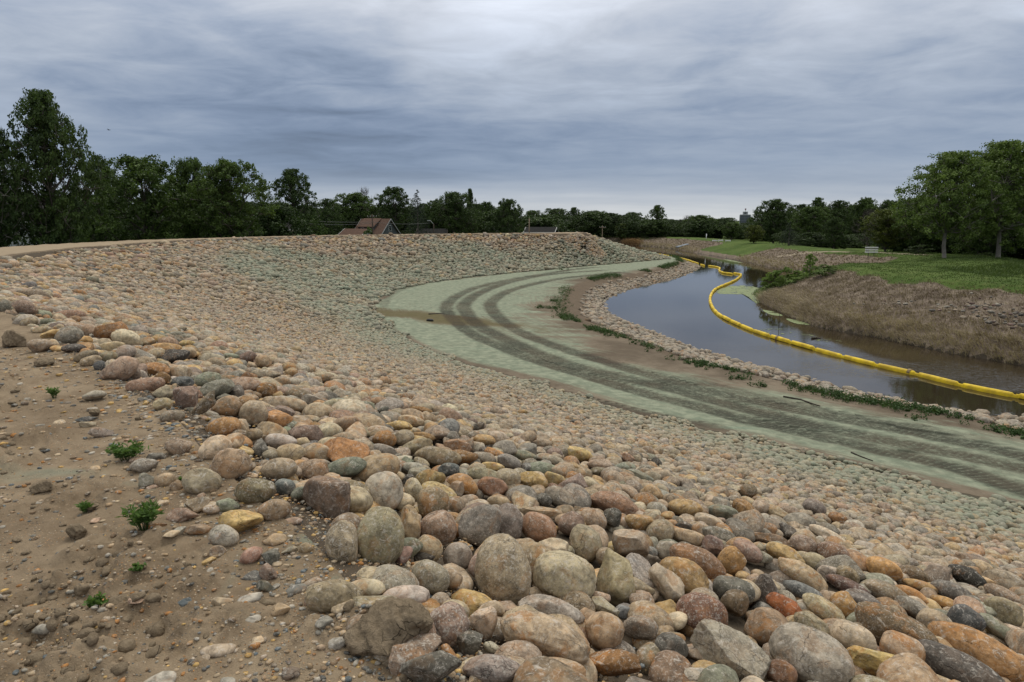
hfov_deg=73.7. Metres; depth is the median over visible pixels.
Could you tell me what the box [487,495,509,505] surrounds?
cobble
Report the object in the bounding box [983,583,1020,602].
cobble
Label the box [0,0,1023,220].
sky
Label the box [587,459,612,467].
cobble
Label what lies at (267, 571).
broken rock
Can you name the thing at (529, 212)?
tree
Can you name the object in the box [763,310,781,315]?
algae
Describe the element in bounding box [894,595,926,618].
cobble
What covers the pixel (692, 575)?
boulder
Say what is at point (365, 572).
cobble
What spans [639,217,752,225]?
woodland
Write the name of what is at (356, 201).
tree
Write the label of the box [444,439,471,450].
broken rock
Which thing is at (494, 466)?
cobble
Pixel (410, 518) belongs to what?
cobble
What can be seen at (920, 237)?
tree
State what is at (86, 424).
broken rock
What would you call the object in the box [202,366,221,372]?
cobble
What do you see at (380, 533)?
boulder
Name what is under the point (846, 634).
boulder
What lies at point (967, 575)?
cobble
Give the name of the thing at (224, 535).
cobble
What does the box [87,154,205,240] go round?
tree
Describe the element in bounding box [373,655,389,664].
cobble
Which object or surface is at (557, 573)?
boulder
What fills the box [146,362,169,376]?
cobble
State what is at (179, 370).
cobble
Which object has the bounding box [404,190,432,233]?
spruce tree
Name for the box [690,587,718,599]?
cobble
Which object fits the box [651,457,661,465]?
broken rock
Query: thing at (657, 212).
cottonwood tree
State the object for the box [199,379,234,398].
broken rock
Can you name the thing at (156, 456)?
broken rock
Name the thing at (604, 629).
cobble
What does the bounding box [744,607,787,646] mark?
boulder
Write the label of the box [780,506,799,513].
cobble
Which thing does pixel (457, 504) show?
cobble
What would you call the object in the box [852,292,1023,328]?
bank rocks
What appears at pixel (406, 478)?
broken rock
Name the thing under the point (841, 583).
boulder
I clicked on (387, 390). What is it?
broken rock
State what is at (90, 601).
weed
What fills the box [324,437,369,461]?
cobble
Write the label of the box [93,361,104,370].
cobble
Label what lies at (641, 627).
broken rock
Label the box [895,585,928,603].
cobble
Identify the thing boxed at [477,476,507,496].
cobble
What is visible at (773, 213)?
tree
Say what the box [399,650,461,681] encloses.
broken rock
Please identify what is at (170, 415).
cobble
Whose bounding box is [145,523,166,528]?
broken rock
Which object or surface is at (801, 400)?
branch
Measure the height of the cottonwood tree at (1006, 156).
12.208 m
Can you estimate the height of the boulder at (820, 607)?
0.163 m
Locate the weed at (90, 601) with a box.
[82,591,108,607]
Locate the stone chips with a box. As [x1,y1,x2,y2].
[31,358,481,681]
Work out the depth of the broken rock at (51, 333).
9.40 m
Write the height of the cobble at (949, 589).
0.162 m
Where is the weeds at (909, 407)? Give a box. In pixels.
[395,254,1023,439]
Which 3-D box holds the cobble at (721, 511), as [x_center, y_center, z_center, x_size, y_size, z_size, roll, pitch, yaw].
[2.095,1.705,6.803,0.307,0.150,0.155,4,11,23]
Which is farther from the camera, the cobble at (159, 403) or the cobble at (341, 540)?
the cobble at (159, 403)
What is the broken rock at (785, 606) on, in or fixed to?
on the bank slope
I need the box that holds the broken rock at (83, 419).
[75,417,98,421]
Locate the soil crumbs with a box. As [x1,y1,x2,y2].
[0,358,408,681]
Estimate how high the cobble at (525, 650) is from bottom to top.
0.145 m
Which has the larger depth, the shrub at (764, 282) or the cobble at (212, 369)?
the shrub at (764, 282)
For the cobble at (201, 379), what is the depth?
8.46 m
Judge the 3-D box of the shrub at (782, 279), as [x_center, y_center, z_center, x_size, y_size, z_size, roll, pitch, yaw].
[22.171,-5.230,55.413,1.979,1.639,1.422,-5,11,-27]
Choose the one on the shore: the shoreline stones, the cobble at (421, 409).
the shoreline stones
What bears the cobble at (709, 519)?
on the bank slope
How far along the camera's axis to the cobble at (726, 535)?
5.65 m
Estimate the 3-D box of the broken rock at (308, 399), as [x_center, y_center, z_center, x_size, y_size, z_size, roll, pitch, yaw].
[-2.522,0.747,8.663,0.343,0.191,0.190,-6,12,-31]
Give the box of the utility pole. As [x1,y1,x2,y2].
[367,214,376,234]
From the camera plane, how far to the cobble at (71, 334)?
9.29 m
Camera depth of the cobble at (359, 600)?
2.79 m
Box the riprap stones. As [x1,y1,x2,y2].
[0,232,1023,681]
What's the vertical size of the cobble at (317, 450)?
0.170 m
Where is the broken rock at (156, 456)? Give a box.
[146,452,166,459]
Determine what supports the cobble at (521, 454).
on the bank slope
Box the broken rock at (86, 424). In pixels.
[79,422,95,426]
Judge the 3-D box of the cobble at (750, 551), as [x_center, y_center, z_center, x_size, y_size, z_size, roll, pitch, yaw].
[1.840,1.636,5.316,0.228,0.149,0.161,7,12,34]
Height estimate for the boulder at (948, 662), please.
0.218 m
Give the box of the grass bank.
[596,221,1023,364]
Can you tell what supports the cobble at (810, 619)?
on the bank slope
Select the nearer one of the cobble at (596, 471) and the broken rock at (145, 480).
the broken rock at (145, 480)
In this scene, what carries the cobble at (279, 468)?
on the bank slope
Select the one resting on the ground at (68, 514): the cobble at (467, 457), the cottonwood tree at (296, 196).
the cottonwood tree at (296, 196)
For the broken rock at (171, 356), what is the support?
on the bank slope
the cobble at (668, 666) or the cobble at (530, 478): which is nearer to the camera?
the cobble at (668, 666)
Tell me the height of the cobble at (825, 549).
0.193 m
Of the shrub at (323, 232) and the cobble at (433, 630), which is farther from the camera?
the shrub at (323, 232)
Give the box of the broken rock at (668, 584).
[648,562,684,601]
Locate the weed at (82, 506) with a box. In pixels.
[73,500,93,512]
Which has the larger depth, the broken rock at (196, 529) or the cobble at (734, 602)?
the cobble at (734, 602)
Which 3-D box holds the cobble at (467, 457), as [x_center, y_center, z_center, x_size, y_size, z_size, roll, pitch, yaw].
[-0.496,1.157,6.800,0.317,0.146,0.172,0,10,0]
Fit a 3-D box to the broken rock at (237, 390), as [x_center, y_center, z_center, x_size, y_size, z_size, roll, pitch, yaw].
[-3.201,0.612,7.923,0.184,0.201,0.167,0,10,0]
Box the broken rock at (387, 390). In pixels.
[382,388,395,392]
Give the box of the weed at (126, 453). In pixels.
[105,439,148,460]
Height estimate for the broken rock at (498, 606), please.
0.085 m
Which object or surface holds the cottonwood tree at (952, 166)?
on the grass bank
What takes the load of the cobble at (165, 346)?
on the bank slope
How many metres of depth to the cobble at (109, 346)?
9.94 m
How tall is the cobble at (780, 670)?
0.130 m
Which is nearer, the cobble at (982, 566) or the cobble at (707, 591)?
the cobble at (707, 591)
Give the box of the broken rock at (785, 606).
[766,592,801,617]
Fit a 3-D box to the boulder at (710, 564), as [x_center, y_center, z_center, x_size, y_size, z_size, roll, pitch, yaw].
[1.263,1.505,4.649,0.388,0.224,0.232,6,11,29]
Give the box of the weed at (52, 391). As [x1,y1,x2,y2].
[45,387,60,397]
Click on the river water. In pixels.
(678, 309)
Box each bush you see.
[903,244,935,253]
[975,252,995,256]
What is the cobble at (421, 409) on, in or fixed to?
on the bank slope
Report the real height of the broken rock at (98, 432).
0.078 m
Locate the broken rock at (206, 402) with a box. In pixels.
[191,390,216,414]
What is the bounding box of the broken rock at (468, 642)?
[456,630,482,655]
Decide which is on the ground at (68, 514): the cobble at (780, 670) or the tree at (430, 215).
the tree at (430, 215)
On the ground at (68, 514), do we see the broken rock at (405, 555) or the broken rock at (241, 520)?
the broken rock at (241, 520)
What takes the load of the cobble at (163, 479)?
on the ground at (68, 514)
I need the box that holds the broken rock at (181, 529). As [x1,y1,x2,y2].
[174,526,185,534]
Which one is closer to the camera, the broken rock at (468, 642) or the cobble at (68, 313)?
the broken rock at (468, 642)
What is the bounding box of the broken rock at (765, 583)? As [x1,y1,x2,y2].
[753,573,778,604]
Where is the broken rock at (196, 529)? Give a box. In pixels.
[184,524,211,534]
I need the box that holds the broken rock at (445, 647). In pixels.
[440,643,456,656]
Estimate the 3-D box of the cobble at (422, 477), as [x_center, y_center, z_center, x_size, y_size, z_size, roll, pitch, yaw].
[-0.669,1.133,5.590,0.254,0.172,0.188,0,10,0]
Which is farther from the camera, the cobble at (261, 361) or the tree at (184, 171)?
the tree at (184, 171)
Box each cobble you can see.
[0,299,11,310]
[11,300,35,313]
[19,289,51,297]
[19,317,37,325]
[26,339,54,351]
[32,326,52,332]
[40,306,52,312]
[40,318,56,323]
[54,310,85,317]
[54,326,83,343]
[56,305,71,309]
[61,343,86,351]
[73,350,97,361]
[78,336,92,341]
[79,355,101,365]
[81,324,94,335]
[82,390,106,400]
[86,314,98,318]
[93,321,128,340]
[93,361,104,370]
[99,351,117,361]
[99,356,138,379]
[100,341,125,350]
[110,329,140,345]
[116,345,135,356]
[125,377,164,391]
[129,458,157,472]
[130,368,140,379]
[141,337,155,345]
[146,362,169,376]
[152,343,181,349]
[152,385,174,398]
[152,398,172,409]
[154,473,175,486]
[155,372,170,383]
[160,410,184,421]
[164,437,191,454]
[169,480,182,490]
[170,365,192,376]
[171,376,193,386]
[179,340,194,346]
[181,468,221,493]
[183,347,196,358]
[194,371,221,386]
[198,435,231,458]
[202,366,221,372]
[203,505,219,514]
[205,417,240,435]
[208,524,238,546]
[211,396,241,416]
[211,448,252,478]
[232,377,260,390]
[234,477,275,503]
[239,400,268,425]
[240,546,262,563]
[246,428,262,440]
[250,369,280,378]
[255,355,271,367]
[256,382,276,396]
[257,499,290,520]
[259,457,297,480]
[264,433,296,448]
[266,409,292,426]
[275,478,295,495]
[276,443,305,460]
[285,398,307,412]
[291,486,303,500]
[296,437,309,444]
[298,459,328,479]
[299,543,313,552]
[303,443,329,460]
[320,373,333,382]
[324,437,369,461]
[325,520,357,562]
[328,637,345,650]
[343,480,370,494]
[353,595,396,606]
[356,566,376,578]
[364,471,403,509]
[372,430,396,446]
[372,564,419,594]
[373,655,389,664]
[374,443,396,454]
[386,420,412,429]
[388,633,441,675]
[395,429,414,445]
[398,415,424,426]
[400,504,420,538]
[401,438,431,454]
[401,462,422,473]
[404,477,422,501]
[410,406,432,412]
[411,559,449,594]
[413,432,435,440]
[413,622,435,637]
[414,534,442,561]
[414,552,434,561]
[415,469,445,484]
[417,486,449,517]
[420,510,456,545]
[431,592,449,605]
[438,463,459,475]
[443,542,471,569]
[447,473,477,494]
[449,496,464,512]
[450,588,491,616]
[451,449,477,463]
[459,656,475,675]
[467,467,496,478]
[473,434,495,444]
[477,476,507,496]
[482,462,504,470]
[483,641,498,653]
[484,447,503,455]
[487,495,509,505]
[495,640,541,659]
[497,453,521,468]
[498,503,522,538]
[502,604,538,642]
[505,656,524,681]
[513,450,536,459]
[518,410,526,413]
[518,541,550,586]
[520,471,547,488]
[522,512,556,541]
[530,461,554,473]
[532,439,551,446]
[536,453,564,464]
[537,493,551,506]
[538,537,568,550]
[544,486,575,506]
[548,614,584,636]
[556,590,595,611]
[558,511,584,535]
[568,446,592,461]
[570,524,601,562]
[581,508,606,528]
[585,611,624,650]
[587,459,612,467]
[590,467,603,475]
[615,462,635,469]
[621,452,634,461]
[624,514,653,530]
[625,553,654,586]
[629,469,653,480]
[632,625,673,648]
[648,650,691,681]
[655,599,675,613]
[655,632,688,657]
[656,541,674,559]
[668,499,702,516]
[673,527,704,546]
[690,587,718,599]
[695,512,723,525]
[702,526,735,541]
[708,504,737,518]
[717,546,746,575]
[720,589,748,616]
[732,498,753,512]
[733,538,762,562]
[739,484,756,497]
[765,658,797,681]
[766,542,805,562]
[767,505,787,517]
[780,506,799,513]
[790,534,816,551]
[794,611,828,633]
[802,498,825,514]
[803,552,823,569]
[809,524,845,540]
[816,541,849,557]
[828,511,847,523]
[829,591,856,618]
[836,565,859,583]
[865,556,902,580]
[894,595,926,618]
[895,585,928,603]
[899,565,929,581]
[902,578,938,593]
[916,608,951,626]
[930,579,971,599]
[930,595,952,606]
[947,604,985,631]
[948,564,986,587]
[971,559,992,572]
[979,613,1010,640]
[982,569,1023,588]
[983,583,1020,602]
[984,596,1023,626]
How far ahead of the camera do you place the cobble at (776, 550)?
5.42 m
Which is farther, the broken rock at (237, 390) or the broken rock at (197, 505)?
the broken rock at (237, 390)
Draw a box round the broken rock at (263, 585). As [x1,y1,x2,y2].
[256,580,273,591]
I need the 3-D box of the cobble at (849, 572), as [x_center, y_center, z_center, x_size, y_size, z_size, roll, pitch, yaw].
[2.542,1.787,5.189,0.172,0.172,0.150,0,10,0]
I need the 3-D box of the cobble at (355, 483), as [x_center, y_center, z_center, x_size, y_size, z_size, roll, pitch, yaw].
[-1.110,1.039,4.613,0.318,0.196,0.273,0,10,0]
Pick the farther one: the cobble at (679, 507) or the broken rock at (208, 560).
the cobble at (679, 507)
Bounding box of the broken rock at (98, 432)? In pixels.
[87,427,113,436]
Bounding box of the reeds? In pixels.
[619,237,643,245]
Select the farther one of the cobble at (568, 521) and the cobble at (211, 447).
the cobble at (568, 521)
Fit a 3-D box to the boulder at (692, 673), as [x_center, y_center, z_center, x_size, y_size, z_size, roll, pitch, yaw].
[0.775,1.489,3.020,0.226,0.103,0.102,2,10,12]
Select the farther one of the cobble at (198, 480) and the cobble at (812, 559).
the cobble at (812, 559)
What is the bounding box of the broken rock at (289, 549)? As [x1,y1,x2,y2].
[281,546,297,553]
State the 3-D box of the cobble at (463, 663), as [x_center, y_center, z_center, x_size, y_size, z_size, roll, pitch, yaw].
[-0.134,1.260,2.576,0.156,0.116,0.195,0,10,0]
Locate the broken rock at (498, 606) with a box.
[478,600,504,616]
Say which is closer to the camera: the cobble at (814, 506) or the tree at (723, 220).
the cobble at (814, 506)
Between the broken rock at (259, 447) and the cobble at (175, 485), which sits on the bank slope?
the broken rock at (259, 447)
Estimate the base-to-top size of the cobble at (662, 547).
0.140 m
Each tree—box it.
[0,87,117,245]
[0,127,37,246]
[70,154,124,241]
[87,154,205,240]
[164,156,221,238]
[182,156,279,237]
[260,168,329,235]
[313,198,344,234]
[322,192,383,228]
[349,187,378,218]
[371,186,414,232]
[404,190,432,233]
[420,200,444,228]
[427,191,478,232]
[463,189,478,232]
[476,201,496,232]
[487,198,524,232]
[519,210,545,218]
[541,208,569,221]
[567,207,581,229]
[577,210,615,234]
[615,223,626,239]
[644,205,670,222]
[680,214,718,234]
[711,218,728,236]
[718,222,742,239]
[743,225,765,242]
[746,198,800,242]
[775,221,801,245]
[788,206,836,242]
[803,197,832,232]
[821,217,848,248]
[826,200,858,235]
[845,197,882,234]
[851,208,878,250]
[857,209,912,251]
[871,199,901,230]
[888,150,1014,257]
[890,197,951,250]
[939,163,1023,256]
[941,139,1023,257]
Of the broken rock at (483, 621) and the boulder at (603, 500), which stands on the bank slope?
the boulder at (603, 500)
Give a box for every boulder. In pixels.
[305,579,362,612]
[328,456,366,476]
[343,596,433,656]
[355,453,399,481]
[357,506,404,564]
[383,585,429,602]
[414,446,461,465]
[430,601,469,647]
[462,654,520,681]
[474,533,531,604]
[500,610,590,664]
[518,594,584,623]
[533,550,596,597]
[550,657,585,676]
[590,491,638,514]
[660,557,708,593]
[669,543,725,579]
[675,592,727,628]
[684,667,703,681]
[712,575,754,603]
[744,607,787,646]
[769,622,855,681]
[777,557,827,591]
[783,580,822,597]
[802,593,845,619]
[826,574,869,593]
[829,619,876,650]
[845,588,880,603]
[854,601,938,644]
[863,579,908,599]
[879,630,925,660]
[918,639,1004,681]
[927,621,1023,681]
[937,674,949,681]
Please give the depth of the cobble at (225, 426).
5.47 m
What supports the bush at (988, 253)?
on the grass bank
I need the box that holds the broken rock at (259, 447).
[252,438,267,457]
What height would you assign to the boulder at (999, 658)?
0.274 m
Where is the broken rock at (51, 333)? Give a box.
[40,329,58,337]
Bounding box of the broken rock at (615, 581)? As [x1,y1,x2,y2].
[597,548,635,606]
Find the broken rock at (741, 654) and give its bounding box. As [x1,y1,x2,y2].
[690,618,770,681]
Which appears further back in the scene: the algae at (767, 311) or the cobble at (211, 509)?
the algae at (767, 311)
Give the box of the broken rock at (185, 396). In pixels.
[173,385,198,408]
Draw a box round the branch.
[783,396,819,405]
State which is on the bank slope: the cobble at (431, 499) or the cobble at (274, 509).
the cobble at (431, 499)
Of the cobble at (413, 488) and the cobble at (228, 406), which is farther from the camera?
the cobble at (228, 406)
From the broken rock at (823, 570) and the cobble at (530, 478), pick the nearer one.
the broken rock at (823, 570)
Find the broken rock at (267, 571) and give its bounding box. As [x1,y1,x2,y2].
[259,563,277,579]
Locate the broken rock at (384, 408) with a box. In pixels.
[377,406,388,412]
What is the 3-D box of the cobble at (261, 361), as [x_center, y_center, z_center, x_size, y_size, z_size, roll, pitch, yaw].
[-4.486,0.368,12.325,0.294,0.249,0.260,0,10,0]
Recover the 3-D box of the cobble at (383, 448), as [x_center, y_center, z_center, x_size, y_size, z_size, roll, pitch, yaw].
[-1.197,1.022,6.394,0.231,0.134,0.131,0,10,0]
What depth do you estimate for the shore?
53.37 m
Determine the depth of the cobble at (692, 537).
5.30 m
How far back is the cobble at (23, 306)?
12.99 m
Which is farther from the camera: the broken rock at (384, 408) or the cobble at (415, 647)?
the broken rock at (384, 408)
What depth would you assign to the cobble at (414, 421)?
8.41 m
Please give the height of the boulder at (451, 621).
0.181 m
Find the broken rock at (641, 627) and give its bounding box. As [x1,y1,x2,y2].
[623,615,658,639]
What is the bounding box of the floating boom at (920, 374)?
[709,272,1023,399]
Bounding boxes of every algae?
[718,285,758,302]
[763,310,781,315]
[787,318,808,324]
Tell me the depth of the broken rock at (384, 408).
9.12 m
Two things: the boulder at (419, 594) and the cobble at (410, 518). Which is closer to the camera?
the boulder at (419, 594)
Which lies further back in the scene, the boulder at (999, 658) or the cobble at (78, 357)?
the cobble at (78, 357)
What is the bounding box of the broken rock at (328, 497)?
[303,475,350,519]
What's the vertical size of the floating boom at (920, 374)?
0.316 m
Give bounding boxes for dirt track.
[372,256,1023,502]
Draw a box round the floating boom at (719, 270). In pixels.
[708,265,732,274]
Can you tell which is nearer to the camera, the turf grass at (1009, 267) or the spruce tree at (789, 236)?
the turf grass at (1009, 267)
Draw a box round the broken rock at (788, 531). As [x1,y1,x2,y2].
[779,523,796,538]
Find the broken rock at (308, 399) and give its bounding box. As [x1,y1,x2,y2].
[300,394,325,404]
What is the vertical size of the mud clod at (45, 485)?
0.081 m
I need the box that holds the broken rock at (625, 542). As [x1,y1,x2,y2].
[612,529,649,556]
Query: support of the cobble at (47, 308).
on the bank slope
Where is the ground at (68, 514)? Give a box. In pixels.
[0,232,583,681]
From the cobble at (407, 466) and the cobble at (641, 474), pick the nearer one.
the cobble at (407, 466)
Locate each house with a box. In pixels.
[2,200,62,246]
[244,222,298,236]
[355,218,400,234]
[416,229,447,233]
[523,227,558,232]
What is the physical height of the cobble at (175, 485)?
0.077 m
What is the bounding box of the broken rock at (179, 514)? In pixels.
[166,508,199,521]
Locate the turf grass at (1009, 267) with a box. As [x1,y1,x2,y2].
[751,250,1023,299]
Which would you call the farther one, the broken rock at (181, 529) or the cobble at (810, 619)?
the cobble at (810, 619)
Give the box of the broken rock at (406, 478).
[402,474,414,483]
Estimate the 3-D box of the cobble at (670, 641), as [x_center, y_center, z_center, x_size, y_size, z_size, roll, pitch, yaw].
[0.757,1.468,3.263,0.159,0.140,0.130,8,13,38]
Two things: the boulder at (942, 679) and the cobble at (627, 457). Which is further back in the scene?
the cobble at (627, 457)
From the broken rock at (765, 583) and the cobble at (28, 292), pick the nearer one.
the broken rock at (765, 583)
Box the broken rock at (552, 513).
[518,506,562,519]
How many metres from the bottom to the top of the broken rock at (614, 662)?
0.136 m
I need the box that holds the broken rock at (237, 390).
[228,385,244,396]
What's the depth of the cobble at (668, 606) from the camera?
3.83 m
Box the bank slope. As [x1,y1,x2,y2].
[1,233,1023,681]
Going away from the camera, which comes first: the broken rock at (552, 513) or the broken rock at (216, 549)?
the broken rock at (216, 549)
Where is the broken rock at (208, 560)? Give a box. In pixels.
[202,557,216,565]
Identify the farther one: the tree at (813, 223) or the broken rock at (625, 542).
the tree at (813, 223)
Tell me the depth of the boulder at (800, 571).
4.88 m
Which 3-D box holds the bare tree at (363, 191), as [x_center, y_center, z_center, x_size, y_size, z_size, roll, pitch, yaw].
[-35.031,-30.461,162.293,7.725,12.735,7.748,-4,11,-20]
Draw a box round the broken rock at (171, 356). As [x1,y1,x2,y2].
[159,349,189,363]
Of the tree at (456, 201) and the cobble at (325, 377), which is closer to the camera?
the cobble at (325, 377)
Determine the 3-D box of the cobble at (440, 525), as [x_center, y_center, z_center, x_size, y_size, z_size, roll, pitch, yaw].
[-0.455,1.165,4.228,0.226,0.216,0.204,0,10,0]
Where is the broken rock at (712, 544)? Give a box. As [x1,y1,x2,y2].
[701,535,722,554]
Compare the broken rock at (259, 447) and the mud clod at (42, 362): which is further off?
the mud clod at (42, 362)
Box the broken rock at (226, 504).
[216,498,239,511]
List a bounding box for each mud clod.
[1,330,26,347]
[29,479,52,492]
[32,357,54,366]
[66,523,87,540]
[85,501,99,510]
[88,409,99,414]
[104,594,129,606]
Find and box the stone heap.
[564,232,606,258]
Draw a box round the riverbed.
[314,233,1023,365]
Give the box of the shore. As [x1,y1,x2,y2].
[561,261,1022,430]
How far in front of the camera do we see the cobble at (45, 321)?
11.10 m
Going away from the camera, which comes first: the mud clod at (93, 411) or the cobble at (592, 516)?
the cobble at (592, 516)
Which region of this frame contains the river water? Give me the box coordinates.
[603,245,1023,415]
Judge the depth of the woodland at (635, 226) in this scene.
175.41 m
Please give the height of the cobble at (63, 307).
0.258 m
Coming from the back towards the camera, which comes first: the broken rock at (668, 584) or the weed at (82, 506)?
the broken rock at (668, 584)
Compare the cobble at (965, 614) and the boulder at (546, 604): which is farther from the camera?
the cobble at (965, 614)
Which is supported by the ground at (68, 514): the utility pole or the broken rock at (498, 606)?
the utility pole
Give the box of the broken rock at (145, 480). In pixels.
[138,473,153,487]
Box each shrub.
[317,226,330,234]
[363,226,372,234]
[760,276,774,290]
[761,270,785,288]
[774,267,796,284]
[786,270,808,281]
[802,254,818,274]
[809,264,837,275]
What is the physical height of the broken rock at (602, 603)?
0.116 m
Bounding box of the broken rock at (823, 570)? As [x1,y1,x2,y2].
[817,565,836,581]
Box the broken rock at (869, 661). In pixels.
[847,645,893,675]
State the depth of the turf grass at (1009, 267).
52.79 m
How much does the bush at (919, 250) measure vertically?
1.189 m
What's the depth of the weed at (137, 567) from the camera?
3.14 m
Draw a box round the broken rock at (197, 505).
[185,496,209,512]
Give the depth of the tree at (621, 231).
182.09 m
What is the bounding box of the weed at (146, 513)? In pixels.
[116,498,163,530]
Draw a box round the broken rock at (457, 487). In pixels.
[449,481,463,495]
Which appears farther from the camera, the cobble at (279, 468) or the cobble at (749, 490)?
the cobble at (749, 490)
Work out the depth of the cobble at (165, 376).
7.86 m
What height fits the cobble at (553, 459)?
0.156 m
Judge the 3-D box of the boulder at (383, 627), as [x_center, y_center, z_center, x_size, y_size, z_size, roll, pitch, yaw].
[-0.456,1.100,2.589,0.327,0.223,0.206,-7,12,-36]
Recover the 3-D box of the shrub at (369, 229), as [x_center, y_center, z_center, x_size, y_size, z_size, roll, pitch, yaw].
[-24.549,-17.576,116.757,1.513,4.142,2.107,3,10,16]
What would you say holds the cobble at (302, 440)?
on the bank slope
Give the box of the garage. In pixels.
[338,228,371,234]
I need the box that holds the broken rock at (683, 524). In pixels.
[675,521,692,529]
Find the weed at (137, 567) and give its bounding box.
[128,562,146,571]
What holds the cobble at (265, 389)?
on the bank slope
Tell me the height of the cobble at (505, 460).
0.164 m
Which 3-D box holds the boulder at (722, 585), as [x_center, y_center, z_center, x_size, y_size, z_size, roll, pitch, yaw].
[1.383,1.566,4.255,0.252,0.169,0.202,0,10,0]
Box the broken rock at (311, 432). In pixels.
[288,425,323,440]
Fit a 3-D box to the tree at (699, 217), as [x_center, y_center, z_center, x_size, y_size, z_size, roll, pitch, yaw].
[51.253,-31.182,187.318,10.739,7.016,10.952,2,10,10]
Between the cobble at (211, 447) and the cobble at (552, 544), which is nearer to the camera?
the cobble at (552, 544)
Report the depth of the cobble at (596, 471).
7.70 m
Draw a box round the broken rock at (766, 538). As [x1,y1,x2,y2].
[754,532,793,547]
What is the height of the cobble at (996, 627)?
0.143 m
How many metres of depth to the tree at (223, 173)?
75.15 m
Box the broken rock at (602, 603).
[591,596,619,617]
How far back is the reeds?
177.22 m
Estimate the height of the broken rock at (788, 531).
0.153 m
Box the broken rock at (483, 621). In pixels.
[469,606,497,639]
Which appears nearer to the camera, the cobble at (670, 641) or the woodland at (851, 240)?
the cobble at (670, 641)
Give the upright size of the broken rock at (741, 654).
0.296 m
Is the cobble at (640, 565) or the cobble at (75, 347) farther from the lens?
the cobble at (75, 347)
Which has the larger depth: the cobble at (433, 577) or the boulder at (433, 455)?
the boulder at (433, 455)
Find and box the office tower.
[739,208,750,223]
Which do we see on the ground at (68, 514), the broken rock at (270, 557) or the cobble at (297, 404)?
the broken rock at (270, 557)
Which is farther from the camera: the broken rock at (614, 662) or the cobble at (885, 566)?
the cobble at (885, 566)
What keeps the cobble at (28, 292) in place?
on the bank slope
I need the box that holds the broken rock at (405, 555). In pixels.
[395,546,412,565]
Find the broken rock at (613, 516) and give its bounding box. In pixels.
[604,508,621,526]
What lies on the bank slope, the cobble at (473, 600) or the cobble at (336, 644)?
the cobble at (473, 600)
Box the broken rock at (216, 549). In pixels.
[209,545,225,555]
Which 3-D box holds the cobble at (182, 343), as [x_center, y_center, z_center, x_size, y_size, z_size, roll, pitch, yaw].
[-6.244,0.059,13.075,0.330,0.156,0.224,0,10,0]
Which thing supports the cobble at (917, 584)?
on the bank slope
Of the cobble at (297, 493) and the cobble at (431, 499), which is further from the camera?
the cobble at (431, 499)
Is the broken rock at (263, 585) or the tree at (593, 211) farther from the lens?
the tree at (593, 211)
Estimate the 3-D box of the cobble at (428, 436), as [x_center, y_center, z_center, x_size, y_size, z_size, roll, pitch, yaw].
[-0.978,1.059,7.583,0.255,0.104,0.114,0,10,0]
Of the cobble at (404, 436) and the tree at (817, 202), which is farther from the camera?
the tree at (817, 202)
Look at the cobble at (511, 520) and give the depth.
4.57 m
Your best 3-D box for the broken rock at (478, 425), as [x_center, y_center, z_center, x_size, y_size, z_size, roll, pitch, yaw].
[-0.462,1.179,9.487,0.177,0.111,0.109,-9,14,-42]
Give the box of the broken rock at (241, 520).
[218,509,263,532]
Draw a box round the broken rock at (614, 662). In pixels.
[589,649,640,675]
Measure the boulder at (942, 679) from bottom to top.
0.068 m
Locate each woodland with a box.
[4,183,764,244]
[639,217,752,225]
[741,197,1023,258]
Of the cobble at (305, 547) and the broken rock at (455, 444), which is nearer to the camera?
the cobble at (305, 547)
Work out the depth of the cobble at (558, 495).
5.75 m
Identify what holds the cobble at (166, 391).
on the bank slope
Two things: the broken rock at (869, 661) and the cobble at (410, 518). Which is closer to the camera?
the broken rock at (869, 661)
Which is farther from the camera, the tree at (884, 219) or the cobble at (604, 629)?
the tree at (884, 219)
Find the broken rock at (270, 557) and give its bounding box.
[261,549,279,564]
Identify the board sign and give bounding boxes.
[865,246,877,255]
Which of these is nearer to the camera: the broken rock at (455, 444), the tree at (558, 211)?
the broken rock at (455, 444)
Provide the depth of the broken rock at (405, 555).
3.51 m
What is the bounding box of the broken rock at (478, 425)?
[474,422,484,429]
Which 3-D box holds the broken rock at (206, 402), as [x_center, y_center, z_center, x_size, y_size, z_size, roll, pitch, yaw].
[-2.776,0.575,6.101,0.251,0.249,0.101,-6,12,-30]
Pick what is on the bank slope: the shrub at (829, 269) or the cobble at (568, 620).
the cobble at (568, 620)
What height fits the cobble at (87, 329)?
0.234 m
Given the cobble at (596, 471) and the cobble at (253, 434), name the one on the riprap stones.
the cobble at (253, 434)
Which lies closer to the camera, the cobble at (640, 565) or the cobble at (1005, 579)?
the cobble at (640, 565)
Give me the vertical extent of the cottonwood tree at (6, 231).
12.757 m
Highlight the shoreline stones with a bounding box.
[578,260,1023,429]
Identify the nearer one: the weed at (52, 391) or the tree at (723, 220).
the weed at (52, 391)
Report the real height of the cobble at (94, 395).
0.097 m
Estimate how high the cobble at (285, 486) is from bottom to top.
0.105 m
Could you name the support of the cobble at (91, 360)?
on the bank slope
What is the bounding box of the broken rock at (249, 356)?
[239,351,256,362]

